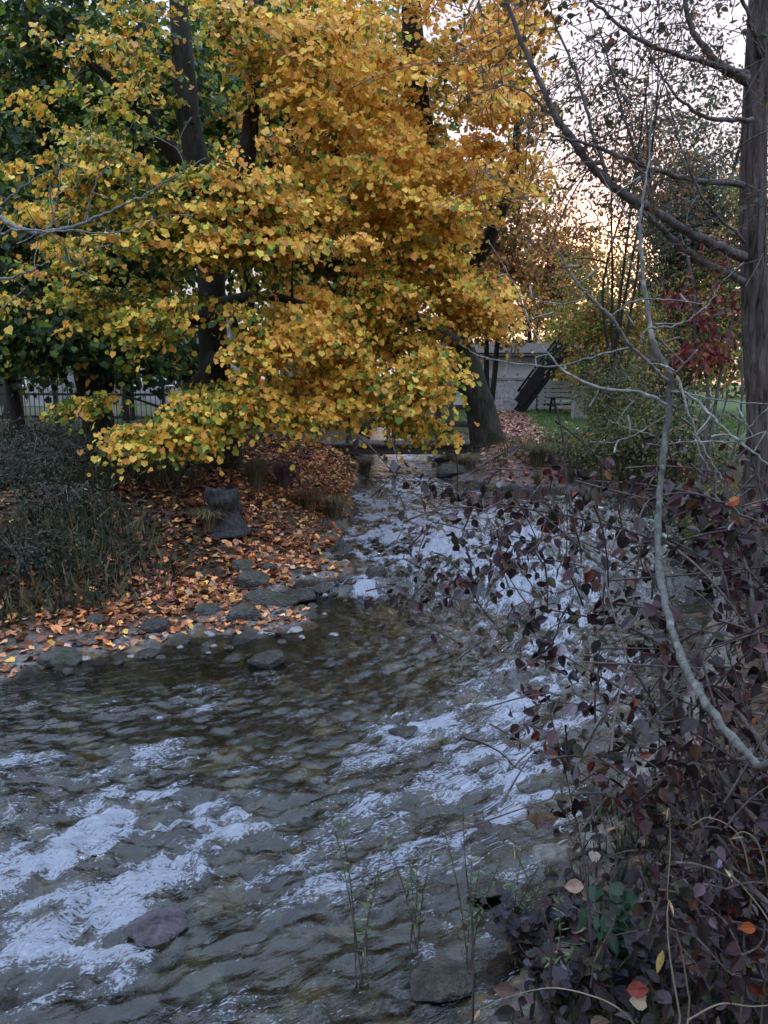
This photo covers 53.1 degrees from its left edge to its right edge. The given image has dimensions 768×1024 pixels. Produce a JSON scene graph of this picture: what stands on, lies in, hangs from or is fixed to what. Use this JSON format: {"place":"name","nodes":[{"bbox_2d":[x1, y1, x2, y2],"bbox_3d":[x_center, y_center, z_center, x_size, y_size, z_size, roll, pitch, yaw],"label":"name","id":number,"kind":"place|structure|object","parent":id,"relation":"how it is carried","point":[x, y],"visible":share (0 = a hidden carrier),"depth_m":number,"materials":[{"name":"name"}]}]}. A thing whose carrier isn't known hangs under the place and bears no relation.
{"place":"outdoors","nodes":[
{"label":"outdoors","id":0,"kind":"place"},
{"bbox_2d":[0,412,712,1023],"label":"water","id":1,"kind":"structure","parent":0,"point":[96,822],"depth_m":4.45,"materials":[{"name":"blue liquid"}]},
{"bbox_2d":[136,647,160,659],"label":"stone","id":2,"kind":"object","parent":1,"relation":"on","point":[147,653],"visible":1,"depth_m":6.56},
{"bbox_2d":[124,905,188,948],"bbox_3d":[-0.970,1.781,3.308,0.241,0.056,0.232,8,12,40],"label":"stone","id":3,"kind":"object","parent":1,"relation":"on","point":[158,926],"visible":1,"depth_m":3.28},
{"bbox_2d":[224,653,241,663],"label":"stone","id":4,"kind":"object","parent":1,"relation":"in","point":[234,658],"visible":1,"depth_m":6.43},
{"bbox_2d":[247,649,285,669],"bbox_3d":[-0.973,1.231,6.394,0.334,0.150,0.230,-8,12,-40],"label":"stone","id":5,"kind":"object","parent":1,"relation":"on","point":[269,659],"visible":1,"depth_m":6.32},
{"bbox_2d":[312,582,333,593],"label":"stone","id":6,"kind":"object","parent":1,"relation":"on","point":[323,587],"visible":1,"depth_m":8.35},
{"bbox_2d":[329,804,384,988],"bbox_3d":[-0.088,1.488,2.957,0.257,0.730,0.130,6,11,31],"label":"green sprig","id":7,"kind":"object","parent":1,"relation":"on","point":[366,931],"visible":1,"depth_m":2.96,"materials":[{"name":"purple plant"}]},
{"bbox_2d":[387,725,417,737],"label":"stone","id":8,"kind":"object","parent":1,"relation":"on","point":[405,731],"visible":1,"depth_m":5.09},
{"bbox_2d":[382,830,440,954],"bbox_3d":[0.111,1.544,3.118,0.216,0.566,0.161,4,10,20],"label":"green sprig","id":9,"kind":"object","parent":1,"relation":"on","point":[412,913],"visible":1,"depth_m":3.12,"materials":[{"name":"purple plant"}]},
{"bbox_2d":[422,879,449,895],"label":"stone","id":10,"kind":"object","parent":1,"relation":"on","point":[436,887],"visible":0.94,"depth_m":3.51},
{"bbox_2d":[410,958,475,1002],"bbox_3d":[0.227,1.818,2.985,0.260,0.066,0.210,0,10,0],"label":"stone","id":11,"kind":"object","parent":1,"relation":"on","point":[438,980],"visible":0.94,"depth_m":2.95,"materials":[{"name":"stone"}]},
{"bbox_2d":[471,820,500,838],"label":"stone","id":12,"kind":"object","parent":1,"relation":"in","point":[488,830],"visible":0.88,"depth_m":3.95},
{"bbox_2d":[469,875,510,898],"bbox_3d":[0.488,1.731,3.534,0.201,0.044,0.152,0,10,0],"label":"stone","id":13,"kind":"object","parent":1,"relation":"on","point":[483,884],"visible":0.69,"depth_m":3.52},
{"bbox_2d":[0,385,767,1023],"bbox_3d":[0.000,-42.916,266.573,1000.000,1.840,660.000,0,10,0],"label":"ground","id":14,"kind":"structure","parent":0,"point":[302,963],"depth_m":5.12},
{"bbox_2d":[0,305,75,405],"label":"pale house","id":15,"kind":"structure","parent":14,"relation":"on","point":[70,378],"depth_m":41.58,"materials":[{"name":"paint"}]},
{"bbox_2d":[0,409,90,459],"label":"bramble","id":16,"kind":"object","parent":14,"relation":"on","point":[44,428],"visible":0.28,"depth_m":12.29,"materials":[{"name":"green plant"}]},
{"bbox_2d":[0,8,102,418],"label":"background tree","id":17,"kind":"object","parent":14,"relation":"on","point":[9,160],"depth_m":24.76,"materials":[{"name":"green plant"}]},
{"bbox_2d":[0,510,105,597],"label":"bramble","id":18,"kind":"object","parent":14,"relation":"on","point":[29,550],"visible":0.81,"depth_m":7.72,"materials":[{"name":"green plant"}]},
{"bbox_2d":[0,0,118,430],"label":"slim tree","id":19,"kind":"object","parent":14,"relation":"on","point":[14,392],"visible":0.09,"depth_m":17.80,"materials":[{"name":"green plant"}]},
{"bbox_2d":[37,646,81,667],"bbox_3d":[-2.704,1.237,6.400,0.312,0.168,0.266,4,10,21],"label":"stone","id":20,"kind":"object","parent":14,"relation":"on","point":[64,655],"visible":0.93,"depth_m":6.34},
{"bbox_2d":[0,416,125,497],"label":"bramble","id":21,"kind":"object","parent":14,"relation":"on","point":[39,461],"visible":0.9,"depth_m":9.41,"materials":[{"name":"green plant"}]},
{"bbox_2d":[0,418,125,475],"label":"bramble","id":22,"kind":"object","parent":14,"relation":"on","point":[80,441],"visible":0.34,"depth_m":10.88,"materials":[{"name":"green plant"}]},
{"bbox_2d":[0,466,126,544],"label":"bramble","id":23,"kind":"object","parent":14,"relation":"on","point":[64,492],"visible":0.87,"depth_m":8.59,"materials":[{"name":"green plant"}]},
{"bbox_2d":[52,416,114,459],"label":"bramble","id":24,"kind":"object","parent":14,"relation":"on","point":[88,436],"visible":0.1,"depth_m":12.76,"materials":[{"name":"green plant"}]},
{"bbox_2d":[84,614,105,624],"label":"stone","id":25,"kind":"object","parent":14,"relation":"on","point":[95,619],"visible":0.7,"depth_m":7.14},
{"bbox_2d":[0,382,200,426],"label":"railing fence","id":26,"kind":"object","parent":14,"relation":"on","point":[55,394],"visible":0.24,"depth_m":21.50,"materials":[{"name":"metal"}]},
{"bbox_2d":[0,115,205,309],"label":"bare tree","id":27,"kind":"object","parent":14,"relation":"on","point":[16,228],"visible":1,"depth_m":4.92,"materials":[{"name":"grey plant"}]},
{"bbox_2d":[0,1,242,420],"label":"background tree","id":28,"kind":"object","parent":14,"relation":"on","point":[152,158],"depth_m":23.80,"materials":[{"name":"green plant"}]},
{"bbox_2d":[0,0,273,446],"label":"green tree","id":29,"kind":"object","parent":14,"relation":"on","point":[98,369],"visible":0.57,"depth_m":13.58,"materials":[{"name":"green plant"}]},
{"bbox_2d":[139,618,171,633],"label":"stone","id":30,"kind":"object","parent":14,"relation":"on","point":[154,625],"visible":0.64,"depth_m":7.05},
{"bbox_2d":[112,312,242,403],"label":"pale house","id":31,"kind":"structure","parent":14,"relation":"on","point":[235,323],"depth_m":45.52,"materials":[{"name":"paint"}]},
{"bbox_2d":[0,0,390,486],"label":"yellow maple","id":32,"kind":"object","parent":14,"relation":"on","point":[225,226],"visible":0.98,"depth_m":9.94,"materials":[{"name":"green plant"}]},
{"bbox_2d":[193,602,219,615],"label":"stone","id":33,"kind":"object","parent":14,"relation":"on","point":[207,609],"visible":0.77,"depth_m":7.58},
{"bbox_2d":[186,506,228,530],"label":"grass tussock","id":34,"kind":"object","parent":14,"relation":"on","point":[207,521],"depth_m":9.38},
{"bbox_2d":[204,485,253,537],"bbox_3d":[-2.034,-0.033,9.615,0.822,0.622,0.800,0,10,0],"label":"tree stump","id":35,"kind":"object","parent":14,"relation":"on","point":[224,500],"visible":0.89,"depth_m":9.42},
{"bbox_2d":[231,559,252,573],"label":"stone","id":36,"kind":"object","parent":14,"relation":"on","point":[241,564],"visible":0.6,"depth_m":8.64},
{"bbox_2d":[225,604,261,621],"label":"stone","id":37,"kind":"object","parent":14,"relation":"on","point":[245,612],"visible":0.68,"depth_m":7.41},
{"bbox_2d":[236,569,269,590],"bbox_3d":[-1.427,0.762,8.389,0.363,0.276,0.313,0,10,0],"label":"stone","id":38,"kind":"object","parent":14,"relation":"on","point":[251,578],"visible":0.76,"depth_m":8.27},
{"bbox_2d":[225,457,282,488],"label":"grass tussock","id":39,"kind":"object","parent":14,"relation":"on","point":[256,471],"depth_m":11.05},
{"bbox_2d":[128,0,381,379],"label":"background tree","id":40,"kind":"object","parent":14,"relation":"on","point":[246,283],"visible":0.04,"depth_m":22.37,"materials":[{"name":"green plant"}]},
{"bbox_2d":[242,589,297,607],"bbox_3d":[-1.212,0.940,8.158,0.610,0.292,0.407,0,10,0],"label":"stone","id":41,"kind":"object","parent":14,"relation":"on","point":[261,597],"visible":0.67,"depth_m":8.00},
{"bbox_2d":[266,461,303,488],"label":"grass tussock","id":42,"kind":"object","parent":14,"relation":"on","point":[282,474],"depth_m":11.55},
{"bbox_2d":[287,588,316,602],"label":"stone","id":43,"kind":"object","parent":14,"relation":"on","point":[302,595],"visible":0.74,"depth_m":8.20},
{"bbox_2d":[287,487,334,511],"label":"grass tussock","id":44,"kind":"object","parent":14,"relation":"on","point":[307,498],"depth_m":11.11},
{"bbox_2d":[318,493,358,519],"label":"grass tussock","id":45,"kind":"object","parent":14,"relation":"on","point":[333,505],"depth_m":11.44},
{"bbox_2d":[333,542,353,554],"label":"stone","id":46,"kind":"object","parent":14,"relation":"on","point":[346,548],"visible":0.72,"depth_m":9.91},
{"bbox_2d":[239,0,478,438],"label":"background tree","id":47,"kind":"object","parent":14,"relation":"on","point":[336,287],"visible":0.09,"depth_m":24.36,"materials":[{"name":"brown plant"}]},
{"bbox_2d":[346,455,381,473],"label":"grass tussock","id":48,"kind":"object","parent":14,"relation":"on","point":[365,462],"depth_m":17.64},
{"bbox_2d":[365,566,386,580],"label":"stone","id":49,"kind":"object","parent":14,"relation":"on","point":[371,572],"visible":0.88,"depth_m":8.69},
{"bbox_2d":[0,409,767,1023],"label":"grass","id":50,"kind":"structure","parent":14,"relation":"on","point":[98,559],"depth_m":8.09,"materials":[{"name":"plant"}]},
{"bbox_2d":[0,409,767,1023],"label":"fallen leaves","id":51,"kind":"object","parent":14,"relation":"on","point":[304,455],"depth_m":8.92,"materials":[{"name":"plant"}]},
{"bbox_2d":[24,258,744,397],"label":"woodland","id":52,"kind":"object","parent":14,"relation":"on","point":[728,382],"visible":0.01,"depth_m":60.10,"materials":[{"name":"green plant"}]},
{"bbox_2d":[299,405,470,453],"bbox_3d":[0.199,-2.139,19.636,4.802,1.220,1.440,0,10,0],"label":"footbridge","id":53,"kind":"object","parent":14,"relation":"on","point":[381,447],"visible":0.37,"depth_m":19.09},
{"bbox_2d":[218,0,577,472],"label":"golden tree","id":54,"kind":"object","parent":14,"relation":"on","point":[403,176],"visible":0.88,"depth_m":11.84,"materials":[{"name":"yellow plant"}]},
{"bbox_2d":[435,464,466,478],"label":"stone","id":55,"kind":"object","parent":14,"relation":"on","point":[448,471],"visible":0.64,"depth_m":17.07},
{"bbox_2d":[447,452,485,468],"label":"grass tussock","id":56,"kind":"object","parent":14,"relation":"on","point":[464,460],"depth_m":17.34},
{"bbox_2d":[462,800,474,1023],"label":"dry stem","id":57,"kind":"object","parent":14,"relation":"on","point":[473,984],"visible":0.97,"depth_m":2.52,"materials":[{"name":"brown plant"}]},
{"bbox_2d":[437,804,502,966],"bbox_3d":[0.343,1.468,2.989,0.257,0.758,0.161,3,10,18],"label":"green sprig","id":58,"kind":"object","parent":14,"relation":"on","point":[475,877],"visible":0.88,"depth_m":2.99,"materials":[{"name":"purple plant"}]},
{"bbox_2d":[431,343,551,410],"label":"white house","id":59,"kind":"structure","parent":14,"relation":"on","point":[522,371],"depth_m":36.40,"materials":[{"name":"paint"}]},
{"bbox_2d":[419,133,576,401],"bbox_3d":[4.637,-9.931,31.912,6.876,11.779,7.426,0,10,0],"label":"background tree","id":60,"kind":"object","parent":14,"relation":"on","point":[492,262],"visible":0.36,"depth_m":31.60,"materials":[{"name":"brown plant"}]},
{"bbox_2d":[489,378,524,410],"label":"garden wall","id":61,"kind":"structure","parent":14,"relation":"on","point":[507,392],"depth_m":35.78,"materials":[{"name":"paint"}]},
{"bbox_2d":[479,886,554,970],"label":"purple herb","id":62,"kind":"object","parent":14,"relation":"on","point":[521,932],"visible":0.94,"depth_m":3.09,"materials":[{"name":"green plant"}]},
{"bbox_2d":[496,840,544,941],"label":"green sprig","id":63,"kind":"object","parent":14,"relation":"on","point":[523,908],"visible":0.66,"depth_m":3.15,"materials":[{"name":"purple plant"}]},
{"bbox_2d":[513,848,552,1023],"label":"dry stem","id":64,"kind":"object","parent":14,"relation":"on","point":[550,972],"visible":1,"depth_m":2.46,"materials":[{"name":"brown plant"}]},
{"bbox_2d":[513,440,557,465],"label":"grass tussock","id":65,"kind":"object","parent":14,"relation":"on","point":[537,456],"depth_m":15.93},
{"bbox_2d":[481,178,610,342],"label":"background tree","id":66,"kind":"object","parent":14,"relation":"on","point":[548,265],"visible":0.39,"depth_m":47.08,"materials":[{"name":"brown plant"}]},
{"bbox_2d":[514,333,586,412],"bbox_3d":[7.409,-6.346,35.066,3.296,3.648,2.695,0,10,0],"label":"outdoor stair","id":67,"kind":"object","parent":14,"relation":"on","point":[532,388],"visible":0.81,"depth_m":33.84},
{"bbox_2d":[518,938,588,1010],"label":"purple herb","id":68,"kind":"object","parent":14,"relation":"on","point":[536,961],"visible":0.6,"depth_m":2.69,"materials":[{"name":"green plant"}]},
{"bbox_2d":[474,987,633,1023],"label":"dry stem","id":69,"kind":"object","parent":14,"relation":"on","point":[608,1002],"visible":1,"depth_m":1.97,"materials":[{"name":"plant"}]},
{"bbox_2d":[536,378,576,411],"bbox_3d":[8.759,-5.382,35.666,3.366,1.650,0.130,0,10,0],"label":"slat fence","id":70,"kind":"object","parent":14,"relation":"on","point":[560,394],"visible":0.2,"depth_m":35.59,"materials":[{"name":"grey wood"}]},
{"bbox_2d":[530,432,582,451],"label":"bank shrub","id":71,"kind":"object","parent":14,"relation":"on","point":[551,440],"visible":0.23,"depth_m":16.94,"materials":[{"name":"green plant"}]},
{"bbox_2d":[350,0,767,605],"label":"furrowed tree","id":72,"kind":"object","parent":14,"relation":"on","point":[750,76],"visible":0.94,"depth_m":6.81,"materials":[{"name":"grey plant"}]},
{"bbox_2d":[524,882,593,936],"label":"purple herb","id":73,"kind":"object","parent":14,"relation":"on","point":[550,913],"visible":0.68,"depth_m":3.09,"materials":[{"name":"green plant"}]},
{"bbox_2d":[352,358,767,1011],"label":"purple shrub","id":74,"kind":"object","parent":14,"relation":"on","point":[678,722],"visible":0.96,"depth_m":2.35,"materials":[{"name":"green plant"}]},
{"bbox_2d":[656,951,664,972],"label":"fallen leaf","id":75,"kind":"object","parent":74,"relation":"hanging from","point":[660,960],"visible":1,"depth_m":1.88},
{"bbox_2d":[738,921,755,933],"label":"fallen leaf","id":76,"kind":"object","parent":74,"relation":"on","point":[748,927],"visible":1,"depth_m":1.90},
{"bbox_2d":[543,397,587,415],"bbox_3d":[7.739,-4.495,32.712,1.600,0.775,1.610,0,10,0],"label":"picnic table","id":77,"kind":"object","parent":14,"relation":"on","point":[553,404],"visible":0.49,"depth_m":32.39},
{"bbox_2d":[544,895,589,967],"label":"green sprig","id":78,"kind":"object","parent":14,"relation":"on","point":[567,953],"visible":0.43,"depth_m":2.80,"materials":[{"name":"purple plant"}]},
{"bbox_2d":[571,386,587,419],"bbox_3d":[7.319,-4.036,28.768,0.560,1.340,0.560,0,10,0],"label":"concrete post","id":79,"kind":"object","parent":14,"relation":"on","point":[575,411],"visible":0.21,"depth_m":28.57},
{"bbox_2d":[544,434,615,475],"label":"bank shrub","id":80,"kind":"object","parent":14,"relation":"on","point":[578,455],"visible":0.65,"depth_m":15.65,"materials":[{"name":"green plant"}]},
{"bbox_2d":[530,286,636,396],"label":"background tree","id":81,"kind":"object","parent":14,"relation":"on","point":[564,340],"visible":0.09,"depth_m":42.51,"materials":[{"name":"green plant"}]},
{"bbox_2d":[558,928,644,1009],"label":"purple herb","id":82,"kind":"object","parent":14,"relation":"on","point":[608,965],"visible":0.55,"depth_m":2.64,"materials":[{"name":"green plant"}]},
{"bbox_2d":[589,784,622,815],"bbox_3d":[1.224,1.556,4.149,0.250,0.155,0.229,0,10,0],"label":"stone","id":83,"kind":"object","parent":14,"relation":"on","point":[609,789],"visible":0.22,"depth_m":4.09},
{"bbox_2d":[558,348,667,436],"bbox_3d":[5.900,-2.827,19.768,2.781,2.705,2.764,0,10,0],"label":"bank shrub","id":84,"kind":"object","parent":14,"relation":"on","point":[618,379],"visible":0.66,"depth_m":19.54,"materials":[{"name":"green plant"}]},
{"bbox_2d":[460,88,767,771],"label":"grey sapling","id":85,"kind":"object","parent":14,"relation":"on","point":[736,742],"visible":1,"depth_m":2.33,"materials":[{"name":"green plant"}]},
{"bbox_2d":[576,881,652,969],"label":"leafy herb","id":86,"kind":"object","parent":14,"relation":"on","point":[619,894],"visible":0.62,"depth_m":2.76,"materials":[{"name":"green plant"}]},
{"bbox_2d":[529,234,702,418],"bbox_3d":[7.762,-6.038,26.405,5.962,6.731,6.677,0,10,0],"label":"background tree","id":87,"kind":"object","parent":14,"relation":"on","point":[594,325],"visible":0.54,"depth_m":25.76,"materials":[{"name":"green plant"}]},
{"bbox_2d":[570,344,674,416],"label":"dark shed","id":88,"kind":"structure","parent":14,"relation":"on","point":[660,383],"depth_m":30.64,"materials":[{"name":"wood"}]},
{"bbox_2d":[563,401,691,489],"bbox_3d":[4.784,-1.151,14.784,2.353,1.952,2.107,-7,12,-36],"label":"bank shrub","id":89,"kind":"object","parent":14,"relation":"on","point":[628,445],"visible":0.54,"depth_m":14.69,"materials":[{"name":"green plant"}]},
{"bbox_2d":[493,767,767,1023],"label":"shrub","id":90,"kind":"object","parent":14,"relation":"on","point":[664,994],"visible":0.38,"depth_m":2.80,"materials":[{"name":"plant"}]},
{"bbox_2d":[564,878,583,892],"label":"fallen leaf","id":91,"kind":"object","parent":90,"relation":"on","point":[575,885],"visible":1,"depth_m":2.39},
{"bbox_2d":[630,996,646,1010],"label":"fallen leaf","id":92,"kind":"object","parent":90,"relation":"on","point":[640,1004],"visible":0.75,"depth_m":1.91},
{"bbox_2d":[526,0,740,430],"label":"background tree","id":93,"kind":"object","parent":14,"relation":"on","point":[614,340],"visible":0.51,"depth_m":19.81,"materials":[{"name":"brown plant"}]},
{"bbox_2d":[597,425,673,463],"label":"bank shrub","id":94,"kind":"object","parent":14,"relation":"on","point":[629,449],"visible":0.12,"depth_m":15.31,"materials":[{"name":"green plant"}]},
{"bbox_2d":[621,905,697,984],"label":"purple herb","id":95,"kind":"object","parent":14,"relation":"on","point":[651,957],"visible":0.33,"depth_m":2.65,"materials":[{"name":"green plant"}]},
{"bbox_2d":[584,264,740,396],"bbox_3d":[13.801,-8.549,37.229,7.100,7.284,7.764,-6,11,-32],"label":"background tree","id":96,"kind":"object","parent":14,"relation":"on","point":[686,336],"visible":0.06,"depth_m":35.73,"materials":[{"name":"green plant"}]},
{"bbox_2d":[666,900,680,1023],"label":"dry stem","id":97,"kind":"object","parent":14,"relation":"on","point":[676,996],"visible":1,"depth_m":1.85,"materials":[{"name":"plant"}]},
{"bbox_2d":[603,369,745,497],"bbox_3d":[5.337,-1.350,13.947,2.905,2.454,2.847,0,10,0],"label":"bank shrub","id":98,"kind":"object","parent":14,"relation":"on","point":[683,429],"visible":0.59,"depth_m":13.70,"materials":[{"name":"green plant"}]},
{"bbox_2d":[667,808,690,1018],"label":"dry stem","id":99,"kind":"object","parent":14,"relation":"on","point":[689,1001],"visible":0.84,"depth_m":1.97,"materials":[{"name":"plant"}]},
{"bbox_2d":[594,64,767,413],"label":"background tree","id":100,"kind":"object","parent":14,"relation":"on","point":[665,260],"visible":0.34,"depth_m":30.42,"materials":[{"name":"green plant"}]},
{"bbox_2d":[637,474,740,571],"bbox_3d":[4.133,0.244,9.321,2.028,1.384,1.878,0,10,0],"label":"bank shrub","id":101,"kind":"object","parent":14,"relation":"on","point":[690,532],"visible":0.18,"depth_m":9.26,"materials":[{"name":"purple plant"}]},
{"bbox_2d":[646,850,733,918],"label":"purple herb","id":102,"kind":"object","parent":14,"relation":"on","point":[649,859],"visible":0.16,"depth_m":2.95,"materials":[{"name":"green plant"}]},
{"bbox_2d":[651,229,740,541],"bbox_3d":[4.227,-1.509,10.075,1.319,4.164,1.488,6,11,33],"label":"red shrub","id":103,"kind":"object","parent":14,"relation":"on","point":[686,353],"visible":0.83,"depth_m":9.84,"materials":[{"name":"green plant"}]},
{"bbox_2d":[665,897,755,962],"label":"purple herb","id":104,"kind":"object","parent":14,"relation":"on","point":[679,915],"visible":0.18,"depth_m":2.63,"materials":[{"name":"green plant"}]},
{"bbox_2d":[665,927,767,1023],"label":"purple herb","id":105,"kind":"object","parent":14,"relation":"on","point":[711,996],"visible":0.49,"depth_m":2.32,"materials":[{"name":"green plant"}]},
{"bbox_2d":[668,151,767,401],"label":"background tree","id":106,"kind":"object","parent":14,"relation":"on","point":[708,276],"visible":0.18,"depth_m":28.00,"materials":[{"name":"green plant"}]},
{"bbox_2d":[683,817,752,1023],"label":"dry stem","id":107,"kind":"object","parent":14,"relation":"on","point":[745,963],"visible":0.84,"depth_m":1.95,"materials":[{"name":"plant"}]},
{"bbox_2d":[687,1002,767,1023],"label":"dry stem","id":108,"kind":"object","parent":14,"relation":"on","point":[701,1012],"visible":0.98,"depth_m":1.82,"materials":[{"name":"plant"}]},
{"bbox_2d":[724,868,767,920],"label":"dry stem","id":109,"kind":"object","parent":14,"relation":"on","point":[730,875],"visible":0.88,"depth_m":1.82,"materials":[{"name":"plant"}]},
{"bbox_2d":[725,908,767,973],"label":"purple herb","id":110,"kind":"object","parent":14,"relation":"on","point":[749,964],"visible":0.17,"depth_m":2.33,"materials":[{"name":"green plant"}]},
{"bbox_2d":[729,831,767,1023],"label":"dry stem","id":111,"kind":"object","parent":14,"relation":"on","point":[766,964],"visible":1,"depth_m":1.91,"materials":[{"name":"plant"}]},
{"bbox_2d":[2,0,767,384],"label":"sky","id":112,"kind":"structure","parent":0,"point":[738,12],"materials":[{"name":"white"}]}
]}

